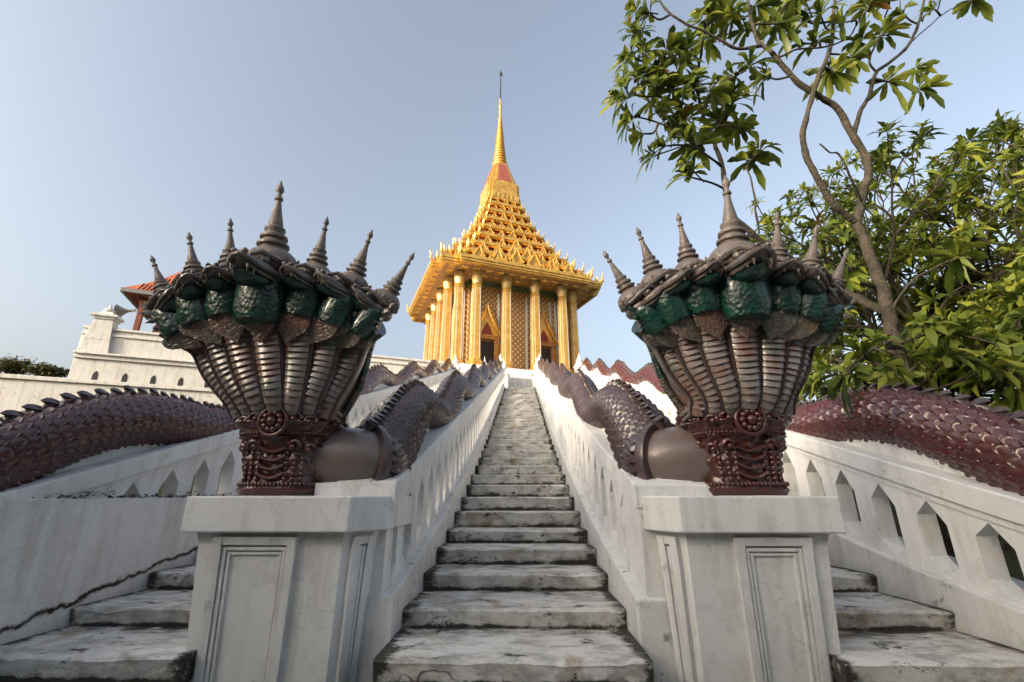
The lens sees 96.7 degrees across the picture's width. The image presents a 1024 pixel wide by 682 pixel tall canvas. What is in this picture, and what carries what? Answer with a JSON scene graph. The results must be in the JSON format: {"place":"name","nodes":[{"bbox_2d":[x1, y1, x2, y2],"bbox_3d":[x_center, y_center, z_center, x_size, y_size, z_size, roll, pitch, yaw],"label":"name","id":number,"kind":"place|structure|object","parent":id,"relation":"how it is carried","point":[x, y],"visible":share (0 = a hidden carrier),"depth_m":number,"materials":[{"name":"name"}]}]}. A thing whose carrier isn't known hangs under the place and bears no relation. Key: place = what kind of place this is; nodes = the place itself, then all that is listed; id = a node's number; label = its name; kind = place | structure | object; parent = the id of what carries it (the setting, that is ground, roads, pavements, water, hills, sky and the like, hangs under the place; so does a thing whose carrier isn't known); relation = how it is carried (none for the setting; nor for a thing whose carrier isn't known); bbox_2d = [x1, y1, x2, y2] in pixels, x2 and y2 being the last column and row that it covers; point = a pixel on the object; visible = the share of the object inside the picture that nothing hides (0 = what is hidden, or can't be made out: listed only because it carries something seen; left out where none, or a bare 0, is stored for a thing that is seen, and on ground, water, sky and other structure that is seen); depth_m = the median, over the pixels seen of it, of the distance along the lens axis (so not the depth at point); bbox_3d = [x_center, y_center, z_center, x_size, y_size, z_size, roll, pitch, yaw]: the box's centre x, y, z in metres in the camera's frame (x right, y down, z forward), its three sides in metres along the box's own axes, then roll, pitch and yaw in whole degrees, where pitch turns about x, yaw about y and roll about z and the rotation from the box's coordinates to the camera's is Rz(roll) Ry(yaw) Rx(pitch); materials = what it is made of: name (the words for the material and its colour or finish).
{"place":"outdoors","nodes":[
{"label":"outdoors","id":0,"kind":"place"},
{"bbox_2d":[0,0,1023,401],"label":"sky","id":1,"kind":"structure","parent":0,"point":[129,128],"materials":[{"name":"blue"}]},
{"bbox_2d":[123,412,1023,580],"bbox_3d":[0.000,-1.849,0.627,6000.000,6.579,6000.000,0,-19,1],"label":"ground","id":2,"kind":"structure","parent":0,"point":[1013,566],"depth_m":5.94,"materials":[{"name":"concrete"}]},
{"bbox_2d":[0,353,40,374],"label":"tree","id":3,"kind":"object","parent":2,"relation":"on","point":[10,366],"visible":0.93,"depth_m":48.41,"materials":[{"name":"green plant"}]},
{"bbox_2d":[21,358,69,377],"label":"tree","id":4,"kind":"object","parent":2,"relation":"on","point":[44,369],"visible":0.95,"depth_m":48.03,"materials":[{"name":"green plant"}]},
{"bbox_2d":[0,497,197,644],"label":"parapet wall","id":5,"kind":"structure","parent":2,"relation":"on","point":[60,558],"depth_m":3.41,"materials":[{"name":"paint"}]},
{"bbox_2d":[31,489,282,498],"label":"leaf litter","id":6,"kind":"object","parent":5,"relation":"on","point":[121,496],"visible":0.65,"depth_m":4.01,"materials":[{"name":"brown plant"}]},
{"bbox_2d":[0,373,222,416],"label":"long wall","id":7,"kind":"structure","parent":2,"relation":"on","point":[17,392],"depth_m":17.52,"materials":[{"name":"paint"}]},
{"bbox_2d":[0,495,313,681],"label":"staircase","id":8,"kind":"structure","parent":2,"relation":"on","point":[139,636],"depth_m":2.92,"materials":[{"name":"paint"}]},
{"bbox_2d":[0,354,460,498],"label":"balustrade","id":9,"kind":"object","parent":2,"relation":"on","point":[149,470],"visible":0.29,"depth_m":4.58,"materials":[{"name":"paint"}]},
{"bbox_2d":[0,358,456,491],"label":"serpent statue","id":10,"kind":"object","parent":9,"relation":"on","point":[50,435],"visible":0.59,"depth_m":3.94,"materials":[{"name":"brown stone"}]},
{"bbox_2d":[180,496,413,681],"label":"pedestal","id":11,"kind":"object","parent":2,"relation":"on","point":[281,587],"visible":0.99,"depth_m":2.89,"materials":[{"name":"paint"}]},
{"bbox_2d":[139,181,502,494],"bbox_3d":[-1.552,1.048,14.133,2.049,7.246,22.258,0,-19,1],"label":"naga statue","id":12,"kind":"object","parent":11,"relation":"on","point":[272,336],"visible":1,"depth_m":3.25,"materials":[{"name":"red ceramic"}]},
{"bbox_2d":[314,354,505,681],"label":"balustrade","id":13,"kind":"object","parent":2,"relation":"on","point":[435,481],"visible":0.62,"depth_m":4.09,"materials":[{"name":"paint"}]},
{"bbox_2d":[460,372,532,386],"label":"terrace","id":14,"kind":"structure","parent":2,"relation":"on","point":[518,382],"depth_m":28.48,"materials":[{"name":"paint"}]},
{"bbox_2d":[120,272,180,332],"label":"pavilion","id":15,"kind":"structure","parent":14,"relation":"on","point":[136,296],"depth_m":33.22,"materials":[{"name":"red ceramic"}]},
{"bbox_2d":[114,305,151,316],"bbox_3d":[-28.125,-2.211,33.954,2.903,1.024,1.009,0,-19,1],"label":"horn loudspeaker","id":16,"kind":"object","parent":15,"relation":"attached to","point":[120,311],"visible":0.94,"depth_m":33.88,"materials":[{"name":"grey metal"}]},
{"bbox_2d":[68,325,443,387],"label":"terrace wall","id":17,"kind":"structure","parent":14,"relation":"on","point":[135,356],"depth_m":21.62,"materials":[{"name":"paint"}]},
{"bbox_2d":[76,304,123,352],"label":"corner pier","id":18,"kind":"structure","parent":17,"relation":"on","point":[99,333],"depth_m":21.22,"materials":[{"name":"paint"}]},
{"bbox_2d":[407,70,603,378],"bbox_3d":[-1.157,-11.168,41.054,13.792,35.331,13.783,7,-20,-20],"label":"golden shrine","id":19,"kind":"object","parent":14,"relation":"on","point":[508,284],"visible":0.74,"depth_m":33.90,"materials":[{"name":"gold paint"}]},
{"bbox_2d":[470,302,501,363],"bbox_3d":[-1.817,-0.300,32.583,2.615,5.253,0.510,7,-20,-20],"label":"door","id":20,"kind":"structure","parent":19,"relation":"in","point":[489,350],"depth_m":32.61,"materials":[{"name":"gold metal"}]},
{"bbox_2d":[528,311,558,366],"bbox_3d":[2.380,0.222,34.119,2.615,5.253,0.510,7,-20,-20],"label":"door","id":21,"kind":"structure","parent":19,"relation":"in","point":[546,336],"depth_m":34.22,"materials":[{"name":"gold metal"}]},
{"bbox_2d":[373,387,653,681],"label":"staircase","id":22,"kind":"structure","parent":2,"relation":"on","point":[515,587],"depth_m":3.84,"materials":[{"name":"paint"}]},
{"bbox_2d":[534,353,713,681],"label":"balustrade","id":23,"kind":"object","parent":2,"relation":"on","point":[603,489],"visible":0.52,"depth_m":3.77,"materials":[{"name":"paint"}]},
{"bbox_2d":[622,496,845,681],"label":"pedestal","id":24,"kind":"object","parent":2,"relation":"on","point":[747,580],"visible":0.98,"depth_m":2.83,"materials":[{"name":"paint"}]},
{"bbox_2d":[537,175,858,494],"bbox_3d":[1.823,0.921,14.110,1.837,7.460,22.268,0,-19,1],"label":"naga statue","id":25,"kind":"object","parent":24,"relation":"on","point":[734,330],"visible":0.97,"depth_m":3.19,"materials":[{"name":"red ceramic"}]},
{"bbox_2d":[574,355,1023,650],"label":"balustrade","id":26,"kind":"object","parent":2,"relation":"on","point":[975,588],"visible":0.3,"depth_m":3.60,"materials":[{"name":"paint"}]},
{"bbox_2d":[579,357,1023,495],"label":"serpent statue","id":27,"kind":"object","parent":26,"relation":"on","point":[979,439],"visible":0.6,"depth_m":3.65,"materials":[{"name":"red ceramic"}]},
{"bbox_2d":[598,0,1023,557],"bbox_3d":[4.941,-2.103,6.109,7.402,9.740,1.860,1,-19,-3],"label":"plumeria tree","id":28,"kind":"object","parent":2,"relation":"on","point":[788,16],"visible":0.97,"depth_m":6.49,"materials":[{"name":"green plant"}]},
{"bbox_2d":[714,495,1023,681],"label":"staircase","id":29,"kind":"structure","parent":2,"relation":"on","point":[883,637],"depth_m":2.88,"materials":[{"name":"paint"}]},
{"bbox_2d":[717,108,1023,389],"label":"plumeria tree","id":30,"kind":"object","parent":2,"relation":"on","point":[1012,131],"visible":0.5,"depth_m":8.62,"materials":[{"name":"green plant"}]},
{"bbox_2d":[747,118,1023,353],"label":"plumeria tree","id":31,"kind":"object","parent":2,"relation":"on","point":[920,225],"visible":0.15,"depth_m":10.52,"materials":[{"name":"green plant"}]},
{"bbox_2d":[782,182,1023,402],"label":"plumeria tree","id":32,"kind":"object","parent":2,"relation":"on","point":[855,260],"visible":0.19,"depth_m":8.91,"materials":[{"name":"green plant"}]},
{"bbox_2d":[799,290,1023,554],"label":"plumeria tree","id":33,"kind":"object","parent":2,"relation":"on","point":[868,375],"visible":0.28,"depth_m":5.39,"materials":[{"name":"green plant"}]},
{"bbox_2d":[833,147,1023,325],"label":"plumeria tree","id":34,"kind":"object","parent":2,"relation":"on","point":[992,171],"visible":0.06,"depth_m":12.75,"materials":[{"name":"green plant"}]},
{"bbox_2d":[873,198,1023,357],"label":"plumeria tree","id":35,"kind":"object","parent":2,"relation":"on","point":[925,303],"visible":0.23,"depth_m":8.35,"materials":[{"name":"green plant"}]},
{"bbox_2d":[913,251,1023,397],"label":"plumeria tree","id":36,"kind":"object","parent":2,"relation":"on","point":[1013,282],"visible":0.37,"depth_m":6.10,"materials":[{"name":"green plant"}]},
{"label":"landing","id":37,"kind":"structure","parent":2,"relation":"on","visible":0},
{"bbox_2d":[503,359,509,386],"bbox_3d":[-0.504,2.304,27.641,0.720,2.700,0.720,0,-19,1],"label":"gate post","id":38,"kind":"object","parent":37,"relation":"on","point":[507,373],"visible":0.33,"depth_m":27.40,"materials":[{"name":"white paint"}]},
{"bbox_2d":[531,359,536,386],"bbox_3d":[1.526,2.291,27.602,0.720,2.700,0.720,0,-19,1],"label":"gate post","id":39,"kind":"object","parent":37,"relation":"on","point":[533,376],"visible":0.23,"depth_m":27.36,"materials":[{"name":"white paint"}]}
]}

